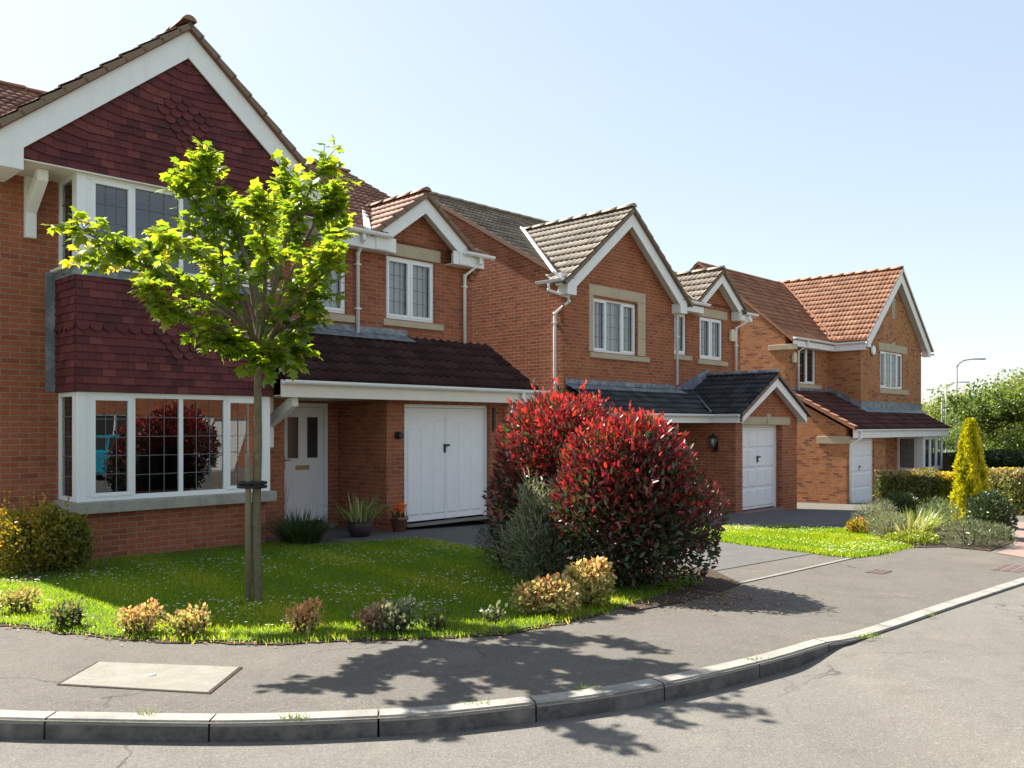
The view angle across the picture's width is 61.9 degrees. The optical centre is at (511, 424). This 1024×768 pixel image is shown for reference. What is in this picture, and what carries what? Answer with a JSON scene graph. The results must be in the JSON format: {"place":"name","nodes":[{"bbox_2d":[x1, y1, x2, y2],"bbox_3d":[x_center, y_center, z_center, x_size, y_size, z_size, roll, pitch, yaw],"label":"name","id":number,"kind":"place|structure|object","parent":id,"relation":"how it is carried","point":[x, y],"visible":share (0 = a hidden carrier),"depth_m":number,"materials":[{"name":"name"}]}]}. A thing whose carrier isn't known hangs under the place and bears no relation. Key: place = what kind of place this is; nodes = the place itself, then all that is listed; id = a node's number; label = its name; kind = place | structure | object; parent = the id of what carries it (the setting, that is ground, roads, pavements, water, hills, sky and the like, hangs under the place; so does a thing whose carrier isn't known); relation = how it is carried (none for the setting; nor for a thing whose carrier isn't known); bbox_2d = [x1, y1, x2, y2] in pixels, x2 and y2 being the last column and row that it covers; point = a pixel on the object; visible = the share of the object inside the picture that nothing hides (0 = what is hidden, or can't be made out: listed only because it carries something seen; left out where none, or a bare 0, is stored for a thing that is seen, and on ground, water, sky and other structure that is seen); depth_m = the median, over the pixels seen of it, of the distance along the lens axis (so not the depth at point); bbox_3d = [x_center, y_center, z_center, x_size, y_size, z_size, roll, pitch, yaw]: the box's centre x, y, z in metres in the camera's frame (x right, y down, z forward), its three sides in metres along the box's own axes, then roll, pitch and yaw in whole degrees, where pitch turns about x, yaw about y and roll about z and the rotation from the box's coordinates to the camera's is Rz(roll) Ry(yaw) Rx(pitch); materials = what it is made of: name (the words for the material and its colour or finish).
{"place":"outdoors","nodes":[
{"label":"outdoors","id":0,"kind":"place"},
{"bbox_2d":[0,501,1023,723],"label":"pavement","id":1,"kind":"structure","parent":0,"point":[624,645],"depth_m":6.26,"materials":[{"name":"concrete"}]},
{"bbox_2d":[56,662,241,692],"bbox_3d":[-2.350,1.670,5.539,1.143,0.103,0.614,0,0,8],"label":"chamber cover","id":2,"kind":"object","parent":1,"relation":"on","point":[176,678],"visible":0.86,"depth_m":5.52,"materials":[{"name":"concrete"}]},
{"bbox_2d":[0,14,548,558],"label":"brick house","id":3,"kind":"structure","parent":1,"relation":"on","point":[126,420],"depth_m":12.46,"materials":[{"name":"orange brick"}]},
{"bbox_2d":[58,392,73,501],"bbox_3d":[-5.857,0.285,11.266,0.570,1.430,0.065,0,0,44],"label":"window","id":4,"kind":"structure","parent":3,"relation":"in","point":[61,400],"depth_m":11.41,"materials":[{"name":"white plastic"}]},
{"bbox_2d":[58,174,73,266],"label":"window","id":5,"kind":"structure","parent":3,"relation":"in","point":[61,185],"depth_m":11.41,"materials":[{"name":"white plastic"}]},
{"bbox_2d":[74,392,269,502],"bbox_3d":[-4.668,0.285,11.989,0.129,1.430,2.760,0,0,44],"label":"window","id":6,"kind":"structure","parent":3,"relation":"in","point":[85,437],"depth_m":11.49,"materials":[{"name":"white plastic"}]},
{"bbox_2d":[74,172,269,285],"bbox_3d":[-4.668,-2.665,11.989,0.129,1.190,2.760,0,0,44],"label":"window","id":7,"kind":"structure","parent":3,"relation":"in","point":[84,184],"depth_m":11.27,"materials":[{"name":"white plastic"}]},
{"bbox_2d":[244,403,253,480],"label":"window","id":8,"kind":"structure","parent":3,"relation":"in","point":[244,403],"depth_m":13.36,"materials":[{"name":"white plastic"}]},
{"bbox_2d":[285,403,334,527],"bbox_3d":[-3.686,0.735,15.187,0.230,2.250,1.100,0,0,44],"label":"front door","id":9,"kind":"structure","parent":3,"relation":"in","point":[306,429],"depth_m":15.29,"materials":[{"name":"white plastic"}]},
{"bbox_2d":[311,245,354,322],"bbox_3d":[-3.249,-2.485,15.099,0.220,1.290,1.000,0,0,44],"label":"window","id":10,"kind":"structure","parent":3,"relation":"in","point":[331,307],"depth_m":15.26,"materials":[{"name":"white plastic"}]},
{"bbox_2d":[382,243,443,330],"bbox_3d":[-1.941,-2.645,16.449,0.220,1.570,1.480,0,0,44],"label":"window","id":11,"kind":"structure","parent":3,"relation":"in","point":[415,270],"depth_m":16.41,"materials":[{"name":"white plastic"}]},
{"bbox_2d":[404,404,486,521],"bbox_3d":[-1.227,0.690,15.797,0.090,2.120,2.100,0,0,44],"label":"garage door","id":12,"kind":"structure","parent":3,"relation":"in","point":[445,450],"depth_m":15.79,"materials":[{"name":"white plastic"}]},
{"bbox_2d":[0,537,710,645],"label":"lawn base","id":13,"kind":"object","parent":1,"relation":"on","point":[547,622],"visible":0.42,"depth_m":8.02,"materials":[{"name":"green plant"}]},
{"bbox_2d":[0,583,42,613],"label":"spirea","id":14,"kind":"object","parent":13,"relation":"on","point":[14,601],"visible":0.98,"depth_m":7.55,"materials":[{"name":"yellow plant"}]},
{"bbox_2d":[0,541,281,584],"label":"planting bed","id":15,"kind":"object","parent":13,"relation":"on","point":[41,578],"visible":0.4,"depth_m":10.08,"materials":[{"name":"brown soil"}]},
{"bbox_2d":[0,490,97,574],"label":"yellow shrub","id":16,"kind":"object","parent":15,"relation":"on","point":[62,538],"visible":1,"depth_m":9.94,"materials":[{"name":"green plant"}]},
{"bbox_2d":[261,506,341,544],"bbox_3d":[-3.147,1.481,12.787,1.641,0.588,1.672,0,0,38],"label":"leafy clump","id":17,"kind":"object","parent":15,"relation":"on","point":[305,531],"visible":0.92,"depth_m":12.54,"materials":[{"name":"green plant"}]},
{"bbox_2d":[40,135,361,602],"bbox_3d":[-2.951,-0.445,7.922,3.262,4.479,2.678,0,0,0],"label":"maple tree","id":18,"kind":"object","parent":13,"relation":"on","point":[261,350],"visible":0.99,"depth_m":7.65,"materials":[{"name":"green plant"}]},
{"bbox_2d":[245,454,250,602],"bbox_3d":[-2.494,1.035,8.068,0.058,1.520,0.058,0,0,0],"label":"tree stake","id":19,"kind":"object","parent":13,"relation":"on","point":[247,530],"visible":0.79,"depth_m":8.04,"materials":[{"name":"brown wood"}]},
{"bbox_2d":[0,538,561,631],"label":"daisies","id":20,"kind":"object","parent":13,"relation":"on","point":[295,588],"visible":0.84,"depth_m":9.01,"materials":[{"name":"white plant"}]},
{"bbox_2d":[0,612,606,644],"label":"soil edge","id":21,"kind":"object","parent":13,"relation":"on","point":[279,643],"visible":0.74,"depth_m":6.61,"materials":[{"name":"brown soil"}]},
{"bbox_2d":[44,596,89,630],"bbox_3d":[-3.650,1.557,7.013,0.317,0.295,0.309,0,0,-44],"label":"spirea","id":22,"kind":"object","parent":21,"relation":"on","point":[61,616],"visible":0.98,"depth_m":6.99,"materials":[{"name":"green plant"}]},
{"bbox_2d":[112,597,165,635],"bbox_3d":[-2.946,1.536,6.763,0.345,0.323,0.342,0,0,29],"label":"spirea","id":23,"kind":"object","parent":21,"relation":"on","point":[138,615],"visible":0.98,"depth_m":6.73,"materials":[{"name":"yellow plant"}]},
{"bbox_2d":[162,601,211,637],"bbox_3d":[-2.526,1.536,6.685,0.361,0.320,0.316,0,0,-41],"label":"spirea","id":24,"kind":"object","parent":21,"relation":"on","point":[184,619],"visible":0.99,"depth_m":6.66,"materials":[{"name":"yellow plant"}]},
{"bbox_2d":[376,594,423,633],"bbox_3d":[-0.897,1.529,6.802,0.370,0.341,0.320,0,0,-41],"label":"spirea","id":25,"kind":"object","parent":21,"relation":"on","point":[400,623],"visible":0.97,"depth_m":6.78,"materials":[{"name":"green plant"}]},
{"bbox_2d":[283,595,324,633],"bbox_3d":[-1.663,1.533,6.820,0.321,0.332,0.287,0,0,0],"label":"spirea","id":26,"kind":"object","parent":13,"relation":"on","point":[307,620],"visible":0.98,"depth_m":6.79,"materials":[{"name":"orange plant"}]},
{"bbox_2d":[351,597,397,632],"bbox_3d":[-1.092,1.544,6.819,0.358,0.313,0.288,0,0,-36],"label":"spirea","id":27,"kind":"object","parent":13,"relation":"on","point":[368,617],"visible":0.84,"depth_m":6.78,"materials":[{"name":"brown plant"}]},
{"bbox_2d":[5,583,831,644],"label":"leaf litter","id":28,"kind":"object","parent":13,"relation":"on","point":[686,599],"visible":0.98,"depth_m":8.08,"materials":[{"name":"brown plant"}]},
{"bbox_2d":[417,606,451,630],"bbox_3d":[-0.630,1.581,6.914,0.280,0.244,0.227,0,0,0],"label":"spirea","id":29,"kind":"object","parent":13,"relation":"on","point":[436,623],"visible":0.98,"depth_m":6.89,"materials":[{"name":"green plant"}]},
{"bbox_2d":[479,600,507,621],"bbox_3d":[-0.159,1.592,7.209,0.247,0.235,0.254,0,0,0],"label":"spirea","id":30,"kind":"object","parent":13,"relation":"on","point":[488,614],"visible":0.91,"depth_m":7.19,"materials":[{"name":"green plant"}]},
{"bbox_2d":[509,572,582,615],"bbox_3d":[0.302,1.513,7.548,0.663,0.411,0.492,0,0,0],"label":"spirea shrub","id":31,"kind":"object","parent":13,"relation":"on","point":[538,598],"visible":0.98,"depth_m":7.49,"materials":[{"name":"yellow plant"}]},
{"bbox_2d":[559,555,617,605],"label":"spirea shrub","id":32,"kind":"object","parent":13,"relation":"on","point":[587,576],"visible":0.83,"depth_m":7.88,"materials":[{"name":"yellow plant"}]},
{"bbox_2d":[622,563,740,610],"bbox_3d":[1.131,1.719,10.023,2.444,0.082,3.937,0,0,-31],"label":"planting bed","id":33,"kind":"object","parent":13,"relation":"on","point":[718,579],"visible":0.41,"depth_m":8.78,"materials":[{"name":"brown soil"}]},
{"bbox_2d":[472,519,528,571],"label":"heather shrub","id":34,"kind":"object","parent":33,"relation":"on","point":[486,543],"visible":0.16,"depth_m":10.14,"materials":[{"name":"green plant"}]},
{"bbox_2d":[493,453,586,581],"bbox_3d":[0.333,1.018,9.319,1.083,1.542,0.910,0,0,28],"label":"rosemary shrub","id":35,"kind":"object","parent":33,"relation":"on","point":[539,541],"visible":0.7,"depth_m":9.22,"materials":[{"name":"green plant"}]},
{"bbox_2d":[482,377,617,568],"bbox_3d":[0.552,0.601,10.008,1.828,2.349,1.646,0,0,0],"label":"photinia shrub","id":36,"kind":"object","parent":33,"relation":"on","point":[530,450],"visible":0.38,"depth_m":9.78,"materials":[{"name":"red plant"}]},
{"bbox_2d":[542,401,730,590],"bbox_3d":[1.305,0.754,9.078,2.014,2.032,1.518,0,0,0],"label":"photinia shrub","id":37,"kind":"object","parent":33,"relation":"on","point":[632,495],"visible":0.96,"depth_m":8.78,"materials":[{"name":"red plant"}]},
{"bbox_2d":[0,577,1023,741],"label":"kerb","id":38,"kind":"structure","parent":1,"relation":"on","point":[191,732],"depth_m":4.80,"materials":[{"name":"concrete"}]},
{"bbox_2d":[429,191,811,514],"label":"brick house","id":39,"kind":"structure","parent":1,"relation":"on","point":[614,307],"depth_m":20.34,"materials":[{"name":"orange brick"}]},
{"bbox_2d":[589,284,649,362],"bbox_3d":[2.435,-2.315,19.764,0.250,1.630,2.260,0,0,44],"label":"window","id":40,"kind":"structure","parent":39,"relation":"in","point":[608,314],"depth_m":19.81,"materials":[{"name":"white plastic"}]},
{"bbox_2d":[674,314,691,360],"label":"window","id":41,"kind":"structure","parent":39,"relation":"in","point":[681,357],"depth_m":21.92,"materials":[{"name":"white plastic"}]},
{"bbox_2d":[697,308,727,366],"bbox_3d":[5.327,-2.345,22.928,0.220,1.490,1.550,0,0,44],"label":"window","id":42,"kind":"structure","parent":39,"relation":"in","point":[710,313],"depth_m":22.89,"materials":[{"name":"white plastic"}]},
{"bbox_2d":[741,414,789,509],"bbox_3d":[6.325,0.920,21.508,0.250,2.400,2.500,0,0,44],"label":"garage door","id":43,"kind":"structure","parent":39,"relation":"in","point":[758,444],"depth_m":21.49,"materials":[{"name":"white plastic"}]},
{"bbox_2d":[740,557,854,583],"bbox_3d":[3.509,1.763,10.309,2.929,0.095,0.055,0,0,-45],"label":"path edging","id":44,"kind":"object","parent":1,"relation":"on","point":[788,572],"visible":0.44,"depth_m":10.17,"materials":[{"name":"concrete"}]},
{"bbox_2d":[691,524,924,557],"bbox_3d":[4.702,1.823,13.668,3.325,0.157,4.056,0,0,-28],"label":"lawn base","id":45,"kind":"object","parent":1,"relation":"on","point":[813,552],"visible":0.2,"depth_m":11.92,"materials":[{"name":"green plant"}]},
{"bbox_2d":[690,524,903,551],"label":"daisies","id":46,"kind":"object","parent":45,"relation":"on","point":[806,542],"visible":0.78,"depth_m":12.78,"materials":[{"name":"white plant"}]},
{"bbox_2d":[844,517,870,532],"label":"yellow plant","id":47,"kind":"object","parent":45,"relation":"on","point":[853,523],"visible":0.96,"depth_m":14.04,"materials":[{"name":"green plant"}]},
{"bbox_2d":[865,569,891,573],"bbox_3d":[4.355,1.763,10.127,0.200,0.058,0.300,0,0,44],"label":"drain cover","id":48,"kind":"object","parent":1,"relation":"on","point":[878,571],"visible":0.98,"depth_m":10.10,"materials":[{"name":"metal"}]},
{"bbox_2d":[854,512,1011,551],"bbox_3d":[8.394,1.992,17.192,2.823,0.466,11.028,0,0,24],"label":"planting bed","id":49,"kind":"object","parent":1,"relation":"on","point":[989,548],"visible":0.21,"depth_m":12.65,"materials":[{"name":"brown soil"}]},
{"bbox_2d":[851,497,898,530],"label":"lavender bush","id":50,"kind":"object","parent":49,"relation":"on","point":[868,507],"visible":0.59,"depth_m":14.81,"materials":[{"name":"green plant"}]},
{"bbox_2d":[868,511,911,535],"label":"heather bush","id":51,"kind":"object","parent":49,"relation":"on","point":[883,526],"visible":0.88,"depth_m":13.55,"materials":[{"name":"green plant"}]},
{"bbox_2d":[882,491,925,522],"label":"bed bush","id":52,"kind":"object","parent":49,"relation":"on","point":[902,499],"visible":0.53,"depth_m":15.89,"materials":[{"name":"green plant"}]},
{"bbox_2d":[872,467,945,511],"bbox_3d":[9.991,1.673,21.491,1.588,1.231,1.190,0,0,9],"label":"box hedge","id":53,"kind":"object","parent":49,"relation":"on","point":[900,480],"visible":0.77,"depth_m":21.10,"materials":[{"name":"green plant"}]},
{"bbox_2d":[860,504,958,535],"bbox_3d":[6.235,1.529,13.611,1.837,0.518,1.787,0,0,0],"label":"spiky clump","id":54,"kind":"object","parent":49,"relation":"on","point":[908,524],"visible":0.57,"depth_m":13.39,"materials":[{"name":"green plant"}]},
{"bbox_2d":[880,529,941,544],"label":"lime plant","id":55,"kind":"object","parent":49,"relation":"on","point":[917,536],"visible":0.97,"depth_m":12.72,"materials":[{"name":"green plant"}]},
{"bbox_2d":[894,506,956,536],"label":"spiky clump","id":56,"kind":"object","parent":49,"relation":"on","point":[913,519],"visible":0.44,"depth_m":13.71,"materials":[{"name":"green plant"}]},
{"bbox_2d":[916,495,962,530],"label":"lavender bush","id":57,"kind":"object","parent":49,"relation":"on","point":[943,511],"visible":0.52,"depth_m":14.71,"materials":[{"name":"green plant"}]},
{"bbox_2d":[948,417,990,525],"bbox_3d":[8.395,0.887,15.617,0.749,2.069,0.777,0,0,0],"label":"golden conifer","id":58,"kind":"object","parent":49,"relation":"on","point":[971,474],"visible":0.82,"depth_m":15.45,"materials":[{"name":"yellow plant"}]},
{"bbox_2d":[924,467,1023,512],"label":"golden hedge","id":59,"kind":"object","parent":49,"relation":"on","point":[946,485],"visible":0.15,"depth_m":21.01,"materials":[{"name":"green plant"}]},
{"bbox_2d":[938,517,1018,547],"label":"bed bush","id":60,"kind":"object","parent":49,"relation":"on","point":[990,535],"visible":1,"depth_m":12.46,"materials":[{"name":"green plant"}]},
{"bbox_2d":[962,489,1018,538],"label":"bed bush","id":61,"kind":"object","parent":49,"relation":"on","point":[986,505],"visible":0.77,"depth_m":13.44,"materials":[{"name":"green plant"}]},
{"bbox_2d":[931,378,1023,449],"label":"broadleaf tree","id":62,"kind":"object","parent":1,"relation":"on","point":[977,410],"visible":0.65,"depth_m":35.45,"materials":[{"name":"green plant"}]},
{"bbox_2d":[948,449,1023,496],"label":"dark hedge","id":63,"kind":"object","parent":1,"relation":"on","point":[997,458],"visible":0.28,"depth_m":31.62,"materials":[{"name":"green plant"}]},
{"bbox_2d":[949,367,1023,448],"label":"broadleaf tree","id":64,"kind":"object","parent":1,"relation":"on","point":[1019,381],"visible":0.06,"depth_m":49.93,"materials":[{"name":"green plant"}]},
{"bbox_2d":[969,375,1023,466],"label":"broadleaf tree","id":65,"kind":"object","parent":1,"relation":"on","point":[1018,406],"visible":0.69,"depth_m":33.21,"materials":[{"name":"green plant"}]},
{"bbox_2d":[986,466,1023,514],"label":"brown hedge","id":66,"kind":"object","parent":1,"relation":"on","point":[1015,475],"visible":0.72,"depth_m":19.78,"materials":[{"name":"green plant"}]},
{"bbox_2d":[990,564,1023,572],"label":"drain cover","id":67,"kind":"object","parent":1,"relation":"on","point":[1012,568],"visible":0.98,"depth_m":10.35,"materials":[{"name":"concrete"}]},
{"bbox_2d":[0,585,1023,767],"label":"road","id":68,"kind":"structure","parent":0,"point":[945,689],"depth_m":4.76,"materials":[{"name":"grey asphalt"}]},
{"bbox_2d":[135,612,941,719],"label":"kerb weeds","id":69,"kind":"object","parent":68,"relation":"on","point":[864,636],"visible":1,"depth_m":5.23,"materials":[{"name":"green plant"}]},
{"bbox_2d":[0,0,1023,416],"label":"sky","id":70,"kind":"structure","parent":0,"point":[776,140],"materials":[{"name":"blue"}]},
{"bbox_2d":[321,523,811,570],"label":"driveway","id":71,"kind":"structure","parent":0,"point":[732,555],"depth_m":13.18,"materials":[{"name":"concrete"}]},
{"bbox_2d":[317,494,404,536],"bbox_3d":[-2.441,1.407,13.759,1.734,0.768,1.349,0,0,-25],"label":"potted spiky plant","id":72,"kind":"object","parent":71,"relation":"on","point":[359,523],"visible":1,"depth_m":13.59,"materials":[{"name":"green plant"}]},
{"bbox_2d":[390,502,407,531],"bbox_3d":[-1.947,1.572,14.606,0.343,0.502,0.434,0,0,0],"label":"flower pot","id":73,"kind":"object","parent":71,"relation":"on","point":[399,522],"visible":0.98,"depth_m":14.52,"materials":[{"name":"ceramic"}]},
{"bbox_2d":[378,446,954,736],"bbox_3d":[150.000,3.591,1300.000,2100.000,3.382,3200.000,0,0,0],"label":"ground","id":74,"kind":"structure","parent":0,"point":[938,450],"depth_m":128.02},
{"bbox_2d":[690,261,952,503],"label":"brick house","id":75,"kind":"structure","parent":74,"relation":"on","point":[842,352],"depth_m":30.43,"materials":[{"name":"orange brick"}]},
{"bbox_2d":[796,349,820,388],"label":"window","id":76,"kind":"structure","parent":75,"relation":"in","point":[804,384],"depth_m":29.55,"materials":[{"name":"white plastic"}]},
{"bbox_2d":[851,439,871,502],"bbox_3d":[11.344,1.520,27.855,0.090,2.120,2.050,0,0,44],"label":"garage door","id":77,"kind":"structure","parent":75,"relation":"in","point":[861,450],"depth_m":27.95,"materials":[{"name":"white plastic"}]},
{"bbox_2d":[879,342,908,394],"bbox_3d":[14.312,-2.140,32.149,0.230,1.960,2.850,0,0,44],"label":"window","id":78,"kind":"structure","parent":75,"relation":"in","point":[888,360],"depth_m":32.14,"materials":[{"name":"white plastic"}]},
{"bbox_2d":[897,437,916,469],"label":"window","id":79,"kind":"structure","parent":75,"relation":"in","point":[908,444],"depth_m":32.22,"materials":[{"name":"white plastic"}]},
{"bbox_2d":[925,436,942,468],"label":"window","id":80,"kind":"structure","parent":75,"relation":"in","point":[928,438],"depth_m":32.80,"materials":[{"name":"white plastic"}]},
{"bbox_2d":[921,399,940,413],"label":"broadleaf tree","id":81,"kind":"object","parent":74,"relation":"on","point":[930,404],"visible":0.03,"depth_m":123.71,"materials":[{"name":"green plant"}]},
{"bbox_2d":[926,389,942,421],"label":"street lamp","id":82,"kind":"object","parent":74,"relation":"on","point":[941,404],"visible":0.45,"depth_m":83.95,"materials":[{"name":"metal"}]},
{"bbox_2d":[922,394,958,450],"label":"broadleaf tree","id":83,"kind":"object","parent":74,"relation":"on","point":[935,415],"visible":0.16,"depth_m":99.07,"materials":[{"name":"green plant"}]},
{"bbox_2d":[933,451,956,471],"bbox_3d":[17.944,2.175,35.846,4.314,2.100,0.122,0,0,-43],"label":"timber fence","id":84,"kind":"object","parent":74,"relation":"on","point":[946,461],"visible":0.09,"depth_m":36.16,"materials":[{"name":"brown wood"}]},
{"bbox_2d":[929,391,968,444],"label":"broadleaf tree","id":85,"kind":"object","parent":74,"relation":"on","point":[945,401],"visible":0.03,"depth_m":112.97,"materials":[{"name":"green plant"}]},
{"bbox_2d":[937,405,964,445],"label":"broadleaf tree","id":86,"kind":"object","parent":74,"relation":"on","point":[951,439],"visible":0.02,"depth_m":91.34,"materials":[{"name":"green plant"}]},
{"bbox_2d":[945,381,969,452],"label":"street lamp","id":87,"kind":"object","parent":74,"relation":"on","point":[946,415],"visible":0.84,"depth_m":75.94,"materials":[{"name":"metal"}]},
{"bbox_2d":[933,434,988,448],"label":"wood","id":88,"kind":"object","parent":74,"relation":"on","point":[947,445],"depth_m":156.44,"materials":[{"name":"green plant"}]},
{"bbox_2d":[955,358,985,450],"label":"street lamp","id":89,"kind":"object","parent":74,"relation":"on","point":[956,441],"visible":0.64,"depth_m":57.95,"materials":[{"name":"metal"}]},
{"bbox_2d":[676,508,877,525],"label":"driveway","id":90,"kind":"structure","parent":0,"point":[810,517],"depth_m":18.49,"materials":[{"name":"grey asphalt"}]},
{"bbox_2d":[997,522,1023,556],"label":"path","id":91,"kind":"structure","parent":0,"point":[1017,549],"depth_m":12.45,"materials":[{"name":"beige concrete"}]}
]}

